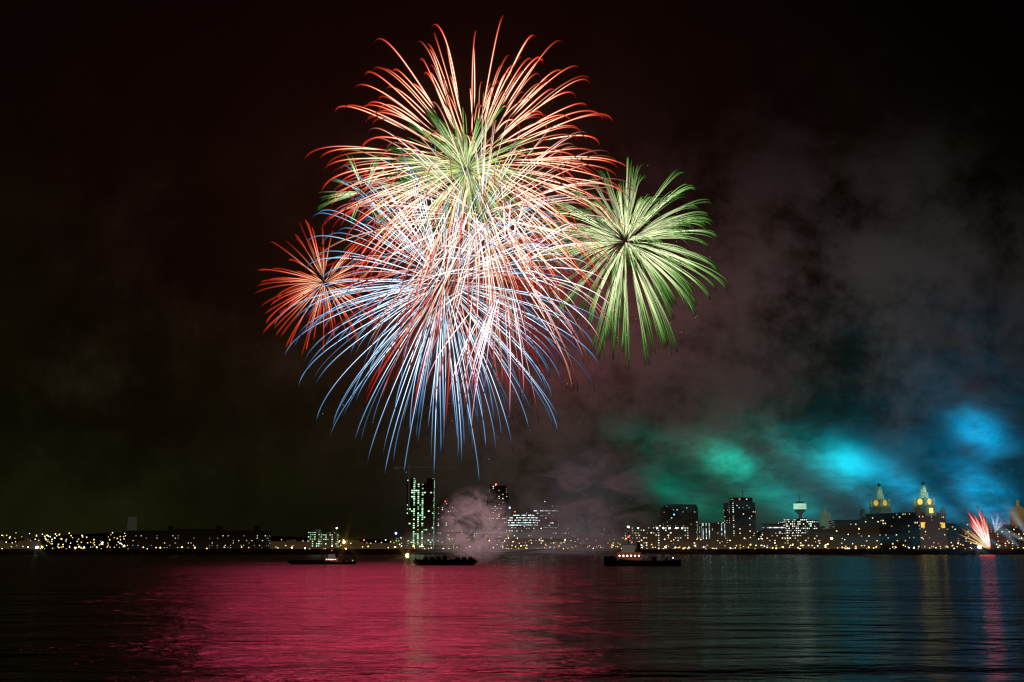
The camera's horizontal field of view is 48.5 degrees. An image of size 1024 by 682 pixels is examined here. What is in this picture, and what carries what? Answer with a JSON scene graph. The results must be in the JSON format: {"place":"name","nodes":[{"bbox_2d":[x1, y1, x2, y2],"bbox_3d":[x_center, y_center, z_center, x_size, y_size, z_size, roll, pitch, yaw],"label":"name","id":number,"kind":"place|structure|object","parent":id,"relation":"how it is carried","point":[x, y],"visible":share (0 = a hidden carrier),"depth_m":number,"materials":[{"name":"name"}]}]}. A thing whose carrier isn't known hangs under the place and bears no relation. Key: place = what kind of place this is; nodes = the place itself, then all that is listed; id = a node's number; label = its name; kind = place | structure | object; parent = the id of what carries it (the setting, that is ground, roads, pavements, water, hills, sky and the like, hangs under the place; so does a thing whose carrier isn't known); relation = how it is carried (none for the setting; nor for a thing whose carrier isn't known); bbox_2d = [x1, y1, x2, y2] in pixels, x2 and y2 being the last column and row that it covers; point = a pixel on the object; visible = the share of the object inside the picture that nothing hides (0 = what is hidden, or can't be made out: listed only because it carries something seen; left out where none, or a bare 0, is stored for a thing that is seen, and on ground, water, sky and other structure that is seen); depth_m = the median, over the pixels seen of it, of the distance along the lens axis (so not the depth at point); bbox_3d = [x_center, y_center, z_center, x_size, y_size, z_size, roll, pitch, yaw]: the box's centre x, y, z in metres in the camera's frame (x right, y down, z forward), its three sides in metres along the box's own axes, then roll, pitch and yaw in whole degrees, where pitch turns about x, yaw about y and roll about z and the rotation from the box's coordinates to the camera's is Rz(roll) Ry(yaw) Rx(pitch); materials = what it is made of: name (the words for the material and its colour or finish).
{"place":"outdoors","nodes":[
{"label":"outdoors","id":0,"kind":"place"},
{"bbox_2d":[3,533,390,548],"bbox_3d":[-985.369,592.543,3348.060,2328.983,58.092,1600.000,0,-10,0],"label":"everton hill","id":1,"kind":"structure","parent":0,"point":[104,538],"depth_m":2561.03,"materials":[{"name":"black"}]},
{"bbox_2d":[446,499,505,555],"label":"smoke","id":2,"kind":"object","parent":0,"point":[489,519],"visible":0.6,"depth_m":375.19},
{"bbox_2d":[253,15,729,478],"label":"fireworks","id":3,"kind":"object","parent":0,"point":[462,190],"visible":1,"depth_m":663.93,"materials":[{"name":"multicoloured"}]},
{"bbox_2d":[0,554,1023,681],"bbox_3d":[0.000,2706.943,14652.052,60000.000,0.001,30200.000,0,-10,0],"label":"river water","id":4,"kind":"structure","parent":0,"point":[499,618],"depth_m":76.96,"materials":[{"name":"black liquid"}]},
{"bbox_2d":[288,559,321,563],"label":"barge","id":5,"kind":"object","parent":4,"relation":"on","point":[291,561],"visible":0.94,"depth_m":391.10,"materials":[{"name":"black paint"}]},
{"bbox_2d":[320,541,356,563],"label":"tug","id":6,"kind":"object","parent":4,"relation":"on","point":[332,559],"visible":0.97,"depth_m":391.73,"materials":[{"name":"black paint"}]},
{"bbox_2d":[406,554,476,564],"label":"barge","id":7,"kind":"object","parent":4,"relation":"on","point":[457,560],"visible":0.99,"depth_m":360.45,"materials":[{"name":"black paint"}]},
{"bbox_2d":[426,528,593,552],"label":"smoke","id":8,"kind":"object","parent":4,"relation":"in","point":[441,541],"visible":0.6,"depth_m":1398.72,"materials":[{"name":"grey"}]},
{"bbox_2d":[50,548,1023,554],"bbox_3d":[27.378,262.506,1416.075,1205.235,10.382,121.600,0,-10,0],"label":"jetties and landing stage","id":9,"kind":"object","parent":4,"relation":"in","point":[725,552],"visible":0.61,"depth_m":1404.39,"materials":[{"name":"grey stone"}]},
{"bbox_2d":[604,526,680,565],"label":"tug","id":10,"kind":"object","parent":4,"relation":"on","point":[627,555],"visible":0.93,"depth_m":351.59,"materials":[{"name":"black paint"}]},
{"bbox_2d":[0,549,1023,553],"bbox_3d":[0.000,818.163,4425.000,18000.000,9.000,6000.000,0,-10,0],"label":"quay","id":11,"kind":"structure","parent":0,"point":[413,551],"depth_m":1474.97,"materials":[{"name":"grey stone"}]},
{"bbox_2d":[0,540,17,548],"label":"shed","id":12,"kind":"structure","parent":11,"relation":"on","point":[7,545],"depth_m":1574.85,"materials":[{"name":"brown"}]},
{"bbox_2d":[18,538,40,548],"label":"shed","id":13,"kind":"object","parent":11,"relation":"on","point":[26,543],"visible":0.88,"depth_m":1535.93,"materials":[{"name":"brown"}]},
{"bbox_2d":[127,517,136,529],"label":"vent tower","id":14,"kind":"structure","parent":11,"relation":"on","point":[132,523],"depth_m":2273.37,"materials":[{"name":"grey concrete"}]},
{"bbox_2d":[125,529,271,548],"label":"dock warehouse","id":15,"kind":"structure","parent":11,"relation":"on","point":[198,539],"depth_m":1724.31,"materials":[{"name":"brick"}]},
{"bbox_2d":[270,540,310,548],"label":"dock shed","id":16,"kind":"structure","parent":11,"relation":"on","point":[289,544],"depth_m":1575.67,"materials":[{"name":"brown"}]},
{"bbox_2d":[308,529,321,548],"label":"green office","id":17,"kind":"structure","parent":11,"relation":"on","point":[315,538],"depth_m":1625.99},
{"bbox_2d":[322,531,338,548],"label":"green office","id":18,"kind":"structure","parent":11,"relation":"on","point":[329,539],"depth_m":1655.06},
{"bbox_2d":[339,540,400,548],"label":"dock shed","id":19,"kind":"structure","parent":11,"relation":"on","point":[353,544],"depth_m":1555.23,"materials":[{"name":"brown"}]},
{"bbox_2d":[392,536,408,548],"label":"block","id":20,"kind":"structure","parent":11,"relation":"on","point":[403,540],"depth_m":1596.00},
{"bbox_2d":[406,478,434,548],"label":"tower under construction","id":21,"kind":"structure","parent":11,"relation":"on","point":[420,521],"depth_m":1780.85},
{"bbox_2d":[395,463,455,514],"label":"tower crane","id":22,"kind":"object","parent":21,"relation":"on","point":[408,467],"visible":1,"depth_m":1786.65,"materials":[{"name":"black metal"}]},
{"bbox_2d":[434,533,437,548],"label":"back block","id":23,"kind":"structure","parent":11,"relation":"on","point":[435,544],"depth_m":2174.10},
{"bbox_2d":[438,500,453,548],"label":"tower","id":24,"kind":"structure","parent":11,"relation":"on","point":[445,509],"depth_m":1828.57,"materials":[{"name":"grey concrete"}]},
{"bbox_2d":[454,533,488,548],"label":"slab","id":25,"kind":"structure","parent":11,"relation":"on","point":[471,539],"depth_m":1577.34,"materials":[{"name":"grey"}]},
{"bbox_2d":[486,481,508,547],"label":"tower","id":26,"kind":"structure","parent":11,"relation":"on","point":[497,496],"depth_m":1783.47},
{"bbox_2d":[2,484,1023,548],"bbox_3d":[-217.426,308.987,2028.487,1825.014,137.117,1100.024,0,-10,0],"label":"street lamps","id":27,"kind":"object","parent":11,"relation":"on","point":[124,536],"visible":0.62,"depth_m":1528.21,"materials":[{"name":"yellow metal"}]},
{"bbox_2d":[508,510,537,527],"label":"office bands","id":28,"kind":"object","parent":11,"relation":"on","point":[516,521],"visible":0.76,"depth_m":1680.92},
{"bbox_2d":[507,525,576,548],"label":"building","id":29,"kind":"structure","parent":11,"relation":"on","point":[534,543],"depth_m":1559.49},
{"bbox_2d":[534,505,558,527],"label":"office bands","id":30,"kind":"object","parent":11,"relation":"on","point":[555,524],"visible":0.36,"depth_m":1698.87,"materials":[{"name":"grey"}]},
{"bbox_2d":[569,536,632,548],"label":"building","id":31,"kind":"structure","parent":11,"relation":"on","point":[619,540],"depth_m":1543.14,"materials":[{"name":"brown"}]},
{"bbox_2d":[624,526,689,548],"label":"building","id":32,"kind":"structure","parent":11,"relation":"on","point":[646,537],"depth_m":1577.93,"materials":[{"name":"black concrete"}]},
{"bbox_2d":[660,503,697,538],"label":"office block","id":33,"kind":"structure","parent":11,"relation":"on","point":[685,515],"depth_m":1880.31,"materials":[{"name":"black concrete"}]},
{"bbox_2d":[696,522,732,538],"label":"building","id":34,"kind":"structure","parent":11,"relation":"on","point":[719,530],"depth_m":1628.25,"materials":[{"name":"black concrete"}]},
{"bbox_2d":[679,536,762,548],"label":"low buildings","id":35,"kind":"structure","parent":11,"relation":"on","point":[728,542],"depth_m":1537.17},
{"bbox_2d":[724,489,755,538],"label":"tower","id":36,"kind":"structure","parent":11,"relation":"on","point":[740,515],"depth_m":1780.17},
{"bbox_2d":[756,531,762,538],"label":"back block","id":37,"kind":"structure","parent":11,"relation":"on","point":[759,534],"depth_m":2044.81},
{"bbox_2d":[762,522,785,532],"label":"building","id":38,"kind":"structure","parent":11,"relation":"on","point":[779,527],"depth_m":1678.40,"materials":[{"name":"black concrete"}]},
{"bbox_2d":[763,532,809,548],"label":"building","id":39,"kind":"structure","parent":11,"relation":"on","point":[778,539],"depth_m":1547.08,"materials":[{"name":"brown"}]},
{"bbox_2d":[779,518,819,532],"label":"lit block","id":40,"kind":"structure","parent":11,"relation":"on","point":[801,525],"depth_m":1728.08,"materials":[{"name":"black concrete"}]},
{"bbox_2d":[793,495,805,518],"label":"radio tower","id":41,"kind":"structure","parent":11,"relation":"on","point":[799,506],"depth_m":2268.89,"materials":[{"name":"grey concrete"}]},
{"bbox_2d":[806,526,838,548],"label":"brick block","id":42,"kind":"structure","parent":11,"relation":"on","point":[822,535],"depth_m":1576.69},
{"bbox_2d":[820,508,830,528],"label":"church tower","id":43,"kind":"structure","parent":11,"relation":"on","point":[825,517],"depth_m":1878.31,"materials":[{"name":"grey stone"}]},
{"bbox_2d":[829,518,879,548],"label":"brick block","id":44,"kind":"structure","parent":11,"relation":"on","point":[866,535],"depth_m":1597.51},
{"bbox_2d":[860,482,947,548],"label":"building with towers","id":45,"kind":"structure","parent":11,"relation":"on","point":[906,529],"depth_m":1564.58,"materials":[{"name":"grey stone"}]},
{"bbox_2d":[921,508,944,527],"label":"windows","id":46,"kind":"structure","parent":45,"relation":"on","point":[922,523],"depth_m":1559.22,"materials":[{"name":"yellow glass"}]},
{"bbox_2d":[946,522,990,548],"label":"building","id":47,"kind":"structure","parent":11,"relation":"on","point":[953,537],"depth_m":1619.65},
{"bbox_2d":[990,525,1023,548],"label":"building","id":48,"kind":"structure","parent":11,"relation":"on","point":[1006,536],"depth_m":1636.83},
{"bbox_2d":[1010,500,1023,525],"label":"building","id":49,"kind":"structure","parent":48,"relation":"attached to","point":[1017,515],"depth_m":1672.77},
{"bbox_2d":[0,0,1023,540],"label":"sky","id":50,"kind":"structure","parent":0,"point":[859,164],"materials":[{"name":"black"}]},
{"bbox_2d":[530,460,639,548],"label":"smoke","id":51,"kind":"object","parent":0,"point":[569,513],"visible":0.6,"depth_m":890.71,"materials":[{"name":"grey"}]},
{"bbox_2d":[553,453,619,532],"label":"smoke","id":52,"kind":"object","parent":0,"point":[596,488],"visible":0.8,"depth_m":1289.84,"materials":[{"name":"grey"}]},
{"bbox_2d":[696,461,780,497],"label":"smoke drift","id":53,"kind":"object","parent":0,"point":[755,475],"visible":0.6,"depth_m":1193.83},
{"bbox_2d":[956,506,1006,548],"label":"fireworks","id":54,"kind":"object","parent":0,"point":[982,532],"visible":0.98,"depth_m":1458.00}
]}

